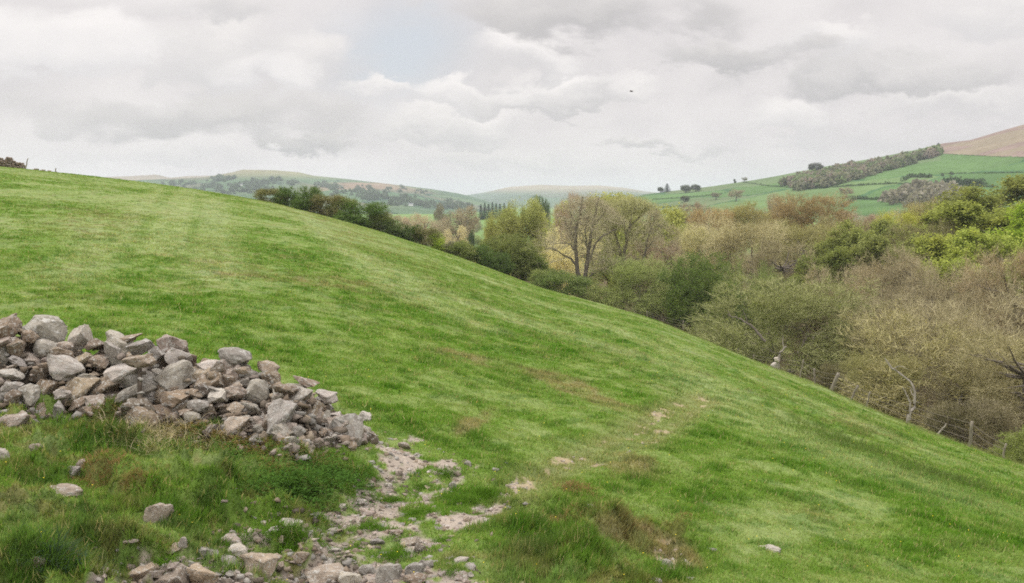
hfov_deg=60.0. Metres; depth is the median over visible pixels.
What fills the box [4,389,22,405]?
stone
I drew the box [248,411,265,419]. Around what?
stone
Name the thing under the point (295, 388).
stone
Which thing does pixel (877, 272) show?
alder tree
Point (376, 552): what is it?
grass tuft
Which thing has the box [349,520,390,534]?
grass tuft
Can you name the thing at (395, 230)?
hawthorn bush
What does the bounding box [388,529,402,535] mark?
stone
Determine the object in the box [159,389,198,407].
boulder
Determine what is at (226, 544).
grass tuft
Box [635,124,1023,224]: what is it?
hill
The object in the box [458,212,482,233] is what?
alder tree
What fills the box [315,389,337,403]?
stone
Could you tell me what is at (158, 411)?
stone
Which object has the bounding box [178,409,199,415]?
stone
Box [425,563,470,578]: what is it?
grass tuft
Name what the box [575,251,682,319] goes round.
willow shrub
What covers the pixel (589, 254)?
ash tree
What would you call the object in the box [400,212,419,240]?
alder tree
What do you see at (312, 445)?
stone
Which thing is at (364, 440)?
stone
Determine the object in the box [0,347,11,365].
stone
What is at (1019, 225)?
sycamore tree
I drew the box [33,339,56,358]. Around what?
stone
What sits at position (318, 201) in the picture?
hawthorn bush
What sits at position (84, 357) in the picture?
stone
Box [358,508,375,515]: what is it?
stone
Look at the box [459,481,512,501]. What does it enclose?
grass tuft
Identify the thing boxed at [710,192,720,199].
hill tree
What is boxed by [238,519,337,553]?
grass tuft
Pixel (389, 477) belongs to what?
stone
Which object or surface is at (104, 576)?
gravel
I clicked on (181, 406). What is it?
stone
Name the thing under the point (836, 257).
sycamore tree
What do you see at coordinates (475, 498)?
grass tuft
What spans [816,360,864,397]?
bramble bush
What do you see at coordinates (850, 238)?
sycamore tree
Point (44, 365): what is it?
stone
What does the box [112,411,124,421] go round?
stone
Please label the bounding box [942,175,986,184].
hedgerow
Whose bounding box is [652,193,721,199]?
hedgerow
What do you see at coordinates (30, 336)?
stone
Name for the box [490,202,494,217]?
spruce tree
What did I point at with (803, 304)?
willow tree
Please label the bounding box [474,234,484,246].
alder tree
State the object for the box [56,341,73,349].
stone
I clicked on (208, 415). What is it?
stone
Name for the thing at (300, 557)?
stone
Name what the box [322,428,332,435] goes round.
stone
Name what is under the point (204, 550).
stone
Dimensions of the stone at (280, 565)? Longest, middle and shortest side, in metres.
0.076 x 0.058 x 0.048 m
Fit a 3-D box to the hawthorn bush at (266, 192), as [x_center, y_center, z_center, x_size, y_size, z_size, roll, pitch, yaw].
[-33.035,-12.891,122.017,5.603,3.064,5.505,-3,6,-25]
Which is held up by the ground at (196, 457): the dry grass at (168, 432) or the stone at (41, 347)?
the dry grass at (168, 432)
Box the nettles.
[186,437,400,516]
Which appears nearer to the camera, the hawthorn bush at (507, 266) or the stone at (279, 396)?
the stone at (279, 396)
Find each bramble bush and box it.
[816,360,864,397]
[918,392,1023,454]
[984,424,1023,463]
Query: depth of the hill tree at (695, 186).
1148.31 m
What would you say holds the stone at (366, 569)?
on the ground at (196, 457)
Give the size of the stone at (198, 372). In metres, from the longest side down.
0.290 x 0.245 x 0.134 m
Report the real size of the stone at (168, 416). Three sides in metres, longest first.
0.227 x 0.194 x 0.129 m
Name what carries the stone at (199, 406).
on the stone at (181, 412)
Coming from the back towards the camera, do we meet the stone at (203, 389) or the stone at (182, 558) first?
the stone at (203, 389)
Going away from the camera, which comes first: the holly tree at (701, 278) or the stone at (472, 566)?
the stone at (472, 566)
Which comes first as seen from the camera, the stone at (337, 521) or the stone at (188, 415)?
the stone at (337, 521)
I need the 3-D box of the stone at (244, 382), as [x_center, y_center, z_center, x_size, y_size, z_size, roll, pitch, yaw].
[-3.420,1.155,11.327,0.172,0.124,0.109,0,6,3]
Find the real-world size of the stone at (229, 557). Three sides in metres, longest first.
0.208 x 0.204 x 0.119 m
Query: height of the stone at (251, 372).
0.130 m
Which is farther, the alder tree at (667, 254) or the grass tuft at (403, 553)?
the alder tree at (667, 254)
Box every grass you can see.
[0,396,700,582]
[77,401,317,463]
[601,303,1023,464]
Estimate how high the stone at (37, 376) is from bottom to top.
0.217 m
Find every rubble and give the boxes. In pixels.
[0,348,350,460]
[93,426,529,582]
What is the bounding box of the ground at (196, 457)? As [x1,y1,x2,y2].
[0,167,1023,582]
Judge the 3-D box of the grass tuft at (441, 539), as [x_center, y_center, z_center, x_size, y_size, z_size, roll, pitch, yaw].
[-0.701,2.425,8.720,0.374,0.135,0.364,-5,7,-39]
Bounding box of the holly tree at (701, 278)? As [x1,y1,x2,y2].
[655,247,749,343]
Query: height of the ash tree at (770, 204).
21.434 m
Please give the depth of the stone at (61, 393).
10.84 m
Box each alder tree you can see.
[389,215,410,229]
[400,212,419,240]
[412,212,437,238]
[428,219,450,243]
[443,224,468,244]
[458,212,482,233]
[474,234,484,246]
[552,190,593,269]
[625,233,659,300]
[641,235,687,320]
[801,248,884,384]
[834,209,878,233]
[839,254,933,329]
[863,207,922,225]
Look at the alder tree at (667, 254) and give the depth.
138.66 m
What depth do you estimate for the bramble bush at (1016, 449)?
43.93 m
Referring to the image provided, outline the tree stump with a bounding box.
[776,341,785,368]
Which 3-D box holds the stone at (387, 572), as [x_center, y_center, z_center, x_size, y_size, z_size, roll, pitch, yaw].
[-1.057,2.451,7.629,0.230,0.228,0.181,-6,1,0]
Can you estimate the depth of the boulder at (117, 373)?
11.24 m
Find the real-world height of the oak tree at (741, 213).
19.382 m
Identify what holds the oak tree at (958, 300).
on the ground at (196, 457)
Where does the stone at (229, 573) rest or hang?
on the ground at (196, 457)
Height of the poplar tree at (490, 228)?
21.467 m
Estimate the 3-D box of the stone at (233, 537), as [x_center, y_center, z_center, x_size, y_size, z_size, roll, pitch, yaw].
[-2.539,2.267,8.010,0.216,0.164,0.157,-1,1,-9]
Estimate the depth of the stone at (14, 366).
11.07 m
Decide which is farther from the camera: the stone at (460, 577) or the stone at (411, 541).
the stone at (411, 541)
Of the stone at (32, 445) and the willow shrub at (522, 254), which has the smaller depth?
the stone at (32, 445)
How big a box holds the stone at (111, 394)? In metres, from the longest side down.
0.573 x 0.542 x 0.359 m
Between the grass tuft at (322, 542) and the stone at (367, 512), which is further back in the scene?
the stone at (367, 512)
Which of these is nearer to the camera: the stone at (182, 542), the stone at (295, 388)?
the stone at (182, 542)
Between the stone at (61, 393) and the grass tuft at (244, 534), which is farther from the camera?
the stone at (61, 393)
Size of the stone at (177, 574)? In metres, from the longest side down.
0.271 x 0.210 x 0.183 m
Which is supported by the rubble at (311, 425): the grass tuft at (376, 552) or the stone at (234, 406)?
the stone at (234, 406)
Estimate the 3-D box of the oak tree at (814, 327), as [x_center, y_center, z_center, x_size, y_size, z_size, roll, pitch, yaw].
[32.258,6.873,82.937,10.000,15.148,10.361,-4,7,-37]
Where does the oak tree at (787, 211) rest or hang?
on the ground at (196, 457)
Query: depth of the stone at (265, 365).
11.50 m
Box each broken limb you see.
[884,358,915,422]
[902,387,918,419]
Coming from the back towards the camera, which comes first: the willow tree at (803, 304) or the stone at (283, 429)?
the willow tree at (803, 304)
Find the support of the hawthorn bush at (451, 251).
on the ground at (196, 457)
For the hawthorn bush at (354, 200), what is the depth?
118.22 m
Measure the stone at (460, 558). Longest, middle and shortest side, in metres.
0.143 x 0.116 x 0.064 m
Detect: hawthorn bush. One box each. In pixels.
[251,188,290,203]
[270,186,299,205]
[288,184,325,211]
[303,193,348,216]
[323,196,361,217]
[330,199,390,227]
[367,212,394,230]
[371,218,411,237]
[398,223,422,240]
[411,226,442,246]
[425,232,446,250]
[441,240,460,255]
[443,243,471,258]
[447,239,482,262]
[473,243,501,267]
[484,251,515,273]
[526,267,565,289]
[529,268,592,296]
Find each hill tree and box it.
[679,195,689,201]
[680,184,690,192]
[691,184,700,191]
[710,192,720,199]
[727,189,745,200]
[807,162,823,170]
[839,186,854,197]
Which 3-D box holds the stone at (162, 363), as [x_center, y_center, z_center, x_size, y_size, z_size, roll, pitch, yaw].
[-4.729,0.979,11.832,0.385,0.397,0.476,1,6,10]
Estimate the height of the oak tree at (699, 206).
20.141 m
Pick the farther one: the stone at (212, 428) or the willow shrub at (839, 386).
the willow shrub at (839, 386)
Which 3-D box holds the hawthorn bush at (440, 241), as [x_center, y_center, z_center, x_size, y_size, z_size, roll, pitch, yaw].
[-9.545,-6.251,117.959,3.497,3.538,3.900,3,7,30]
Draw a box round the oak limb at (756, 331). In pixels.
[727,310,765,342]
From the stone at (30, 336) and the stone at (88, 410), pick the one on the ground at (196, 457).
the stone at (88, 410)
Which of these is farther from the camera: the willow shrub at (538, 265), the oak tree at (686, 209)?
the oak tree at (686, 209)
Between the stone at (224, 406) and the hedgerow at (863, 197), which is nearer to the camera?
the stone at (224, 406)
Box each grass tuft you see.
[128,527,196,582]
[205,538,236,550]
[226,527,268,548]
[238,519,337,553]
[246,515,304,552]
[280,523,331,549]
[292,502,345,535]
[313,536,333,552]
[323,545,344,564]
[330,482,362,504]
[336,537,369,550]
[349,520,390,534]
[361,545,424,564]
[365,469,382,482]
[366,548,389,557]
[374,491,407,504]
[393,505,439,516]
[407,480,434,490]
[423,532,455,543]
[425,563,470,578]
[430,464,463,480]
[434,489,492,510]
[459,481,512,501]
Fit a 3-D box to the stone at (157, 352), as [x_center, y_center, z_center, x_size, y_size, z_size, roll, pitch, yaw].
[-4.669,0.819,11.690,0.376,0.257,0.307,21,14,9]
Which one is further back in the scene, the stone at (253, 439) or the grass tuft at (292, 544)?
the stone at (253, 439)
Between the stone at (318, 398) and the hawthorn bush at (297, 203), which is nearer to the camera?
the stone at (318, 398)
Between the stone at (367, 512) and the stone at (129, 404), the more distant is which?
the stone at (129, 404)
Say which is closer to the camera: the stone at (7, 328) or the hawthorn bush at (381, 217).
the stone at (7, 328)
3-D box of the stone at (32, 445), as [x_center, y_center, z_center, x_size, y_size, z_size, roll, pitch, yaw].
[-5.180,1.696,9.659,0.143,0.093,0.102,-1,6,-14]
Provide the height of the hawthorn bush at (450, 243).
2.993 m
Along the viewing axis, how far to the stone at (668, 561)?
8.55 m
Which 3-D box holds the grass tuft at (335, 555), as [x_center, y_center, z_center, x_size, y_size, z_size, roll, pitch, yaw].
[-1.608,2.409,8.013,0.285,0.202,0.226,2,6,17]
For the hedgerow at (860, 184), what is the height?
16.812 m
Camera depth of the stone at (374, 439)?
11.25 m
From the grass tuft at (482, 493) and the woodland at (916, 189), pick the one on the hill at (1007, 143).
the woodland at (916, 189)
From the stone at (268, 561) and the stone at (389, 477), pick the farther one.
the stone at (389, 477)
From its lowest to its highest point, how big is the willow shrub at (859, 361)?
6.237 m
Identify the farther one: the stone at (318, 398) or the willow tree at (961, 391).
the willow tree at (961, 391)
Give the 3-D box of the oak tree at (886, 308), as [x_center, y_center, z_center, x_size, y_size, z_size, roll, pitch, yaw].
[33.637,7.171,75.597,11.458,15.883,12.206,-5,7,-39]
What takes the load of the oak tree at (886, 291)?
on the ground at (196, 457)
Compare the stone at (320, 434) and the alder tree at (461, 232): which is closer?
the stone at (320, 434)
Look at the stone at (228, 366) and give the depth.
11.42 m
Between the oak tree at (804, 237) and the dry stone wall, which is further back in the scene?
the oak tree at (804, 237)
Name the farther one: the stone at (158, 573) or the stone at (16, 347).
the stone at (16, 347)
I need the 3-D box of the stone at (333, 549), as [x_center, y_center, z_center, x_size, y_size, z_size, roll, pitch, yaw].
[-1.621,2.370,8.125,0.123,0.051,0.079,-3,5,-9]
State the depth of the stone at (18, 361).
11.19 m
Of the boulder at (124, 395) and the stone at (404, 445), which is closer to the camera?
the boulder at (124, 395)
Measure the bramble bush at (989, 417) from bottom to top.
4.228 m
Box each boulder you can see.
[17,315,67,342]
[47,353,85,380]
[103,363,151,387]
[114,381,157,403]
[119,333,142,342]
[122,370,157,403]
[152,359,196,390]
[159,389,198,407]
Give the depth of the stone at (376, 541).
8.61 m
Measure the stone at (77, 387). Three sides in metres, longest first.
0.437 x 0.415 x 0.306 m
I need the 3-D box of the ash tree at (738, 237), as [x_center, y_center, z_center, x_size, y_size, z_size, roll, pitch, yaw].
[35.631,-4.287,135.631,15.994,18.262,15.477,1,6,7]
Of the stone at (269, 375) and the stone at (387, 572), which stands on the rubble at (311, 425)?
the stone at (269, 375)
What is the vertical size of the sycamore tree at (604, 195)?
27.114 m
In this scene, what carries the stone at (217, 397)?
on the rubble at (311, 425)
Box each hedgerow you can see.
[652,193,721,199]
[744,181,997,188]
[840,195,878,206]
[900,173,933,180]
[940,171,1023,173]
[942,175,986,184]
[947,153,1023,157]
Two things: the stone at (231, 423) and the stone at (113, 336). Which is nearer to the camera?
the stone at (231, 423)
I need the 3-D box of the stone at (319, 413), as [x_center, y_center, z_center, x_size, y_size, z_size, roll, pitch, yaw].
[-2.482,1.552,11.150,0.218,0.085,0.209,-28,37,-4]
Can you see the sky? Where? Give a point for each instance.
(465, 97)
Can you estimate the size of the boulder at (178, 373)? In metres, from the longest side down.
0.523 x 0.466 x 0.348 m
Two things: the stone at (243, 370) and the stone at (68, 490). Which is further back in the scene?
the stone at (243, 370)
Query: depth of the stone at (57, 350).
11.39 m
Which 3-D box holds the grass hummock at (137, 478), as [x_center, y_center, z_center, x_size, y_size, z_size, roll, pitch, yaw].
[-3.560,1.857,8.473,0.832,0.368,0.816,-6,8,-45]
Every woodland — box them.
[160,174,479,208]
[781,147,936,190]
[877,178,965,207]
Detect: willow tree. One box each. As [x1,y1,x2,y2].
[669,221,735,267]
[678,265,899,385]
[824,296,1023,450]
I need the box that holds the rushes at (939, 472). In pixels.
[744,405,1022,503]
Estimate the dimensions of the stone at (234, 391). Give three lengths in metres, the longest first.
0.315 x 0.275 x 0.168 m
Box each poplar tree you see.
[482,206,510,275]
[490,194,551,280]
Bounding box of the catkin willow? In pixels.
[532,221,611,301]
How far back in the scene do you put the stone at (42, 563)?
6.50 m
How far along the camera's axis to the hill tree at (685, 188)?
1147.57 m
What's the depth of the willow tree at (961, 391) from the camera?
60.23 m
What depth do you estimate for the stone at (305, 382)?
11.16 m
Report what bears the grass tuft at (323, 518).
on the ground at (196, 457)
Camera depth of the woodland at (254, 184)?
1996.32 m
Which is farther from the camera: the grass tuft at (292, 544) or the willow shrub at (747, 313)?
the willow shrub at (747, 313)
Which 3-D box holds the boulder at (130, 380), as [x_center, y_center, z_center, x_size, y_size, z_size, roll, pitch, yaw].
[-4.686,1.195,11.326,0.528,0.306,0.441,23,16,7]
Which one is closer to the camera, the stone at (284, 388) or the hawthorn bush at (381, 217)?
the stone at (284, 388)
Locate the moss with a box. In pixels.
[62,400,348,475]
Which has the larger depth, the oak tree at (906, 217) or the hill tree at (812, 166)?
the hill tree at (812, 166)
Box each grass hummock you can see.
[54,444,140,491]
[102,462,199,501]
[529,504,592,525]
[534,478,605,496]
[601,500,665,541]
[665,511,702,520]
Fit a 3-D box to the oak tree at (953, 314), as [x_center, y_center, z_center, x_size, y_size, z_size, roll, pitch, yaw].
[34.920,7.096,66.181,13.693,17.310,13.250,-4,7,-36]
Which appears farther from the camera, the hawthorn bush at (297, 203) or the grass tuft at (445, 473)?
the hawthorn bush at (297, 203)
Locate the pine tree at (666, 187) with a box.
[663,183,670,191]
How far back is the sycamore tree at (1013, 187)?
143.00 m
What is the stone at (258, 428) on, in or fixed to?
on the rubble at (311, 425)
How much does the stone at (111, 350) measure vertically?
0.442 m
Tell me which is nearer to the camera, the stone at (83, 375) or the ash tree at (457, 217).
the stone at (83, 375)
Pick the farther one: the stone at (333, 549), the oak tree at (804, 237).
the oak tree at (804, 237)
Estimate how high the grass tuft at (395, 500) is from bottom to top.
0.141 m
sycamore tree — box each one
[534,200,567,253]
[576,191,643,303]
[581,191,694,302]
[594,228,683,309]
[780,244,874,318]
[806,216,901,282]
[831,230,946,321]
[889,196,1023,262]
[905,230,1008,309]
[919,172,1023,226]
[920,224,1023,326]
[984,201,1023,263]
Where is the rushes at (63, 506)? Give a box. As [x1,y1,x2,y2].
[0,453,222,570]
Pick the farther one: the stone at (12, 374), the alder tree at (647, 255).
the alder tree at (647, 255)
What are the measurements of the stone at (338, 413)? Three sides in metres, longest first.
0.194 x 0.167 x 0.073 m
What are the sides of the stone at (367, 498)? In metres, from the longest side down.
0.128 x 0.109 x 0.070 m
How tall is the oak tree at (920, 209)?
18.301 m
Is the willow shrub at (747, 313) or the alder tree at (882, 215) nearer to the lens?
the willow shrub at (747, 313)
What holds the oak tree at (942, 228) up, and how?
on the ground at (196, 457)
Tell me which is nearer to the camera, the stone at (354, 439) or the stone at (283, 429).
the stone at (283, 429)
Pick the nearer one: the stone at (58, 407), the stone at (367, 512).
the stone at (367, 512)
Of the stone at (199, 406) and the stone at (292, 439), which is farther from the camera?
the stone at (199, 406)
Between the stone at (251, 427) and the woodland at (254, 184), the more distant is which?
the woodland at (254, 184)
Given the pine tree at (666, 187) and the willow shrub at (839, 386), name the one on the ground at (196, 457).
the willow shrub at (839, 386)
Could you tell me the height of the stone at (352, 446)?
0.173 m
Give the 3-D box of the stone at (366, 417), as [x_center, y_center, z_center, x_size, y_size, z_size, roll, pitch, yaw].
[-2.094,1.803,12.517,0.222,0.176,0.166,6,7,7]
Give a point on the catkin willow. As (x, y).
(555, 255)
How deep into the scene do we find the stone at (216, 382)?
11.13 m
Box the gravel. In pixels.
[86,411,687,582]
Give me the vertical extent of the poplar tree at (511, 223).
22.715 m
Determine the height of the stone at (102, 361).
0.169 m
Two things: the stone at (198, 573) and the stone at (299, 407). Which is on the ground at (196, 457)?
the stone at (198, 573)
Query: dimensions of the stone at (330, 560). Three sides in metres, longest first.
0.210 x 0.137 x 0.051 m
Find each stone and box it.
[0,313,22,327]
[0,321,17,338]
[0,336,11,348]
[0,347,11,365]
[0,368,24,381]
[0,381,24,392]
[0,410,33,426]
[0,448,9,460]
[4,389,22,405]
[5,364,18,368]
[6,338,25,356]
[8,355,27,366]
[17,383,40,405]
[21,330,39,343]
[23,351,40,368]
[28,368,47,383]
[29,443,41,450]
[30,556,46,568]
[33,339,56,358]
[35,379,59,396]
[35,399,45,415]
[36,362,48,374]
[40,356,46,362]
[49,346,74,357]
[50,483,82,496]
[52,400,64,420]
[53,388,71,399]
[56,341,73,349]
[64,376,100,405]
[67,324,92,351]
[67,466,80,478]
[68,396,85,412]
[73,350,83,356]
[75,352,93,367]
[76,458,84,468]
[77,373,96,377]
[82,405,101,416]
[83,338,103,349]
[84,394,105,405]
[87,351,106,371]
[87,355,108,368]
[88,376,119,395]
[104,341,121,358]
[104,391,118,398]
[105,330,133,353]
[105,355,122,369]
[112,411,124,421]
[120,397,154,416]
[121,353,156,367]
[125,338,154,354]
[125,406,158,427]
[128,562,159,581]
[143,503,173,522]
[147,570,164,577]
[148,346,164,359]
[151,358,165,368]
[152,368,161,375]
[153,404,171,418]
[154,387,165,404]
[154,566,188,582]
[156,334,189,352]
[164,348,192,364]
[165,352,196,366]
[165,412,181,423]
[166,561,179,571]
[169,397,192,418]
[170,542,180,554]
[176,556,187,562]
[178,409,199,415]
[178,537,187,548]
[179,563,190,582]
[184,411,200,422]
[185,389,203,398]
[186,399,209,413]
[187,563,218,582]
[192,366,210,379]
[195,359,216,369]
[195,372,224,388]
[197,384,210,398]
[199,546,218,559]
[200,412,221,419]
[201,404,216,414]
[202,424,220,437]
[205,371,221,379]
[208,386,218,391]
[208,388,228,402]
[210,363,224,372]
[216,359,242,365]
[218,347,251,364]
[218,403,230,408]
[219,533,241,543]
[221,373,246,388]
[221,555,236,568]
[223,385,246,399]
[224,364,234,368]
[224,416,249,436]
[225,367,238,377]
[226,401,243,415]
[226,570,234,576]
[228,542,247,556]
[235,366,250,374]
[239,377,248,386]
[240,553,282,578]
[241,402,261,413]
[243,370,257,378]
[245,378,269,405]
[246,420,256,437]
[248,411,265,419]
[249,434,260,443]
[252,424,265,433]
[256,371,266,377]
[257,360,279,371]
[262,369,280,383]
[262,414,266,430]
[266,398,296,433]
[271,383,306,400]
[271,423,292,435]
[273,384,293,393]
[278,561,283,567]
[279,518,302,527]
[282,436,298,444]
[283,385,298,396]
[283,443,292,451]
[289,385,312,399]
[290,425,305,436]
[293,376,319,387]
[293,551,309,562]
[296,400,304,409]
[303,400,322,415]
[303,562,344,582]
[308,442,314,453]
[310,401,323,410]
[312,437,326,447]
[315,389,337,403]
[315,396,334,410]
[315,407,321,418]
[318,431,323,437]
[322,410,333,426]
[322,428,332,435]
[322,433,337,442]
[323,557,335,563]
[324,431,333,437]
[326,416,338,423]
[328,413,363,446]
[328,548,341,551]
[330,411,340,415]
[331,519,343,523]
[338,571,361,582]
[339,503,345,509]
[341,420,348,426]
[346,441,356,450]
[350,437,359,442]
[356,499,366,504]
[358,411,371,415]
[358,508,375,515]
[358,564,375,574]
[359,413,371,421]
[361,433,367,444]
[363,428,378,443]
[364,496,372,501]
[370,538,384,544]
[375,563,402,582]
[386,475,393,480]
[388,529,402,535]
[398,442,410,448]
[399,536,419,545]
[401,572,427,582]
[404,562,425,574]
[413,543,427,553]
[418,559,433,567]
[422,495,432,500]
[437,571,445,576]
[447,482,455,488]
[454,556,468,563]
[454,571,469,580]
[464,460,471,466]
[464,562,475,570]
[662,559,671,567]
[758,544,780,552]
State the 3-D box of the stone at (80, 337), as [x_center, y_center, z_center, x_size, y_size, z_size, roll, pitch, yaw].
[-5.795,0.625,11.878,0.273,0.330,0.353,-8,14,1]
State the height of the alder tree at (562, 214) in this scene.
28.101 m
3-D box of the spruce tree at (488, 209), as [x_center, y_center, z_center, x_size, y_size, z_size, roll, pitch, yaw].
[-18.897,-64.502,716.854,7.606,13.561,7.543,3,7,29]
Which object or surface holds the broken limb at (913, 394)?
on the ground at (196, 457)
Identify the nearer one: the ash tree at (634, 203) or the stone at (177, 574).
the stone at (177, 574)
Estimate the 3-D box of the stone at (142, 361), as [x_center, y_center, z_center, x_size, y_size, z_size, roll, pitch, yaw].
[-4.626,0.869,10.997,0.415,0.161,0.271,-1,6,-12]
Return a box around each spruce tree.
[482,204,487,218]
[486,203,490,217]
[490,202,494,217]
[494,203,499,218]
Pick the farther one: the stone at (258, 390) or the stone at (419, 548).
the stone at (258, 390)
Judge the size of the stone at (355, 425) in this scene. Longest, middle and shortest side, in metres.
0.524 x 0.464 x 0.444 m
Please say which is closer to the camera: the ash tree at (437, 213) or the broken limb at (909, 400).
the broken limb at (909, 400)
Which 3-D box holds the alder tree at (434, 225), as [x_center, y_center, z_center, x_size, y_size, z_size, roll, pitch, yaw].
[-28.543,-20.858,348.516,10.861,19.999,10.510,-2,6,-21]
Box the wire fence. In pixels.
[646,312,1006,457]
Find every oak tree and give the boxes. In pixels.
[531,194,551,227]
[672,201,693,224]
[687,202,736,248]
[692,201,720,230]
[723,201,776,277]
[745,216,842,273]
[746,235,829,332]
[765,189,859,253]
[800,214,870,243]
[804,290,917,384]
[840,287,980,399]
[863,243,967,408]
[871,207,921,243]
[878,215,963,247]
[890,277,1023,426]
[894,198,939,234]
[895,239,1023,402]
[938,316,1023,454]
[946,239,1023,343]
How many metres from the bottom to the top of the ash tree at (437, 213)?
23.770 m
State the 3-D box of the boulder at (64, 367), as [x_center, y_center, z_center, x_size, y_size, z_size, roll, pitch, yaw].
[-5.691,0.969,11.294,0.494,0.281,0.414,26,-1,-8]
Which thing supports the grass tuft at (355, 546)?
on the ground at (196, 457)
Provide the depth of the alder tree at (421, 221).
366.83 m
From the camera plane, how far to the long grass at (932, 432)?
42.86 m
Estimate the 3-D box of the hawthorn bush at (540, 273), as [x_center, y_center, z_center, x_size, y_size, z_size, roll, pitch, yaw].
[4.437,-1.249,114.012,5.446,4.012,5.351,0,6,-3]
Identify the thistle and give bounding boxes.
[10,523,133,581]
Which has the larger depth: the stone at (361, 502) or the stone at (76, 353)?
the stone at (76, 353)
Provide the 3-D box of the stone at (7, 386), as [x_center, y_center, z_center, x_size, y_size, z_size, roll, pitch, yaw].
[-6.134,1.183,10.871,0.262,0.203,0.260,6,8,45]
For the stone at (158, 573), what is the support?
on the stone at (177, 574)
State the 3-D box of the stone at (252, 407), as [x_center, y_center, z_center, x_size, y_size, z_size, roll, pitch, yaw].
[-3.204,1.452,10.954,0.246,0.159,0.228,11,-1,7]
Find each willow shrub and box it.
[477,232,540,276]
[511,254,551,283]
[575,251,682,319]
[646,307,689,330]
[717,250,788,353]
[819,328,896,395]
[836,344,927,419]
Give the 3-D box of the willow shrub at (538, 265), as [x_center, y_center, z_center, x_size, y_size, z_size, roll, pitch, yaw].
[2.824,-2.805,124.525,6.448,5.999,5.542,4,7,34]
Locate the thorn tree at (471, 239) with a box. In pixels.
[468,229,474,251]
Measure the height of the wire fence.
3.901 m
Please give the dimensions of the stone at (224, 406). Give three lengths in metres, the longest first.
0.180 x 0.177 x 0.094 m
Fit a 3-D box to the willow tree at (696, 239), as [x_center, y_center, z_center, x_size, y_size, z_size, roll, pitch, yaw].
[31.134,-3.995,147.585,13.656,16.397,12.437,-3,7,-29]
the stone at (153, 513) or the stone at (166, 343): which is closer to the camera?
the stone at (153, 513)
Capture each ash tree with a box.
[433,202,453,226]
[436,204,480,242]
[526,192,634,298]
[579,191,663,293]
[620,208,686,301]
[656,215,716,262]
[695,206,795,311]
[746,193,781,253]
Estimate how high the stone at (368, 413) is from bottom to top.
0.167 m
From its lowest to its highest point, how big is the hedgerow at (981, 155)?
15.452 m
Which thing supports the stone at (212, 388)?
on the rubble at (311, 425)
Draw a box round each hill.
[105,175,208,179]
[130,170,507,213]
[467,185,655,207]
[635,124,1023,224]
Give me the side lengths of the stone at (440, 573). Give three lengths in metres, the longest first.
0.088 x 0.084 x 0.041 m
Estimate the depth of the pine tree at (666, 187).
1217.48 m
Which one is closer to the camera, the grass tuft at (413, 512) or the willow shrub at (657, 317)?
the grass tuft at (413, 512)
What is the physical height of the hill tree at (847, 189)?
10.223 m
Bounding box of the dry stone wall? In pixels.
[0,157,25,168]
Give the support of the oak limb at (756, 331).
attached to the willow tree at (803, 304)
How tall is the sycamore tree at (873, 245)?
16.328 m
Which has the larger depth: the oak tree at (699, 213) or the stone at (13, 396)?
the oak tree at (699, 213)
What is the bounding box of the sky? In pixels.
[0,0,1023,194]
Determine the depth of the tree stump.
68.66 m
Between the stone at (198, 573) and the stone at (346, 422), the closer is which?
the stone at (198, 573)
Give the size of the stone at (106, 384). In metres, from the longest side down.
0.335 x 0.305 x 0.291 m
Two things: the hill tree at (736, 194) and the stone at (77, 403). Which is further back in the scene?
the hill tree at (736, 194)
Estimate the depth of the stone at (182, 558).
7.30 m
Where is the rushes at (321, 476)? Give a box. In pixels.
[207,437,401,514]
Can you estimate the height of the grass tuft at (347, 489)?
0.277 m

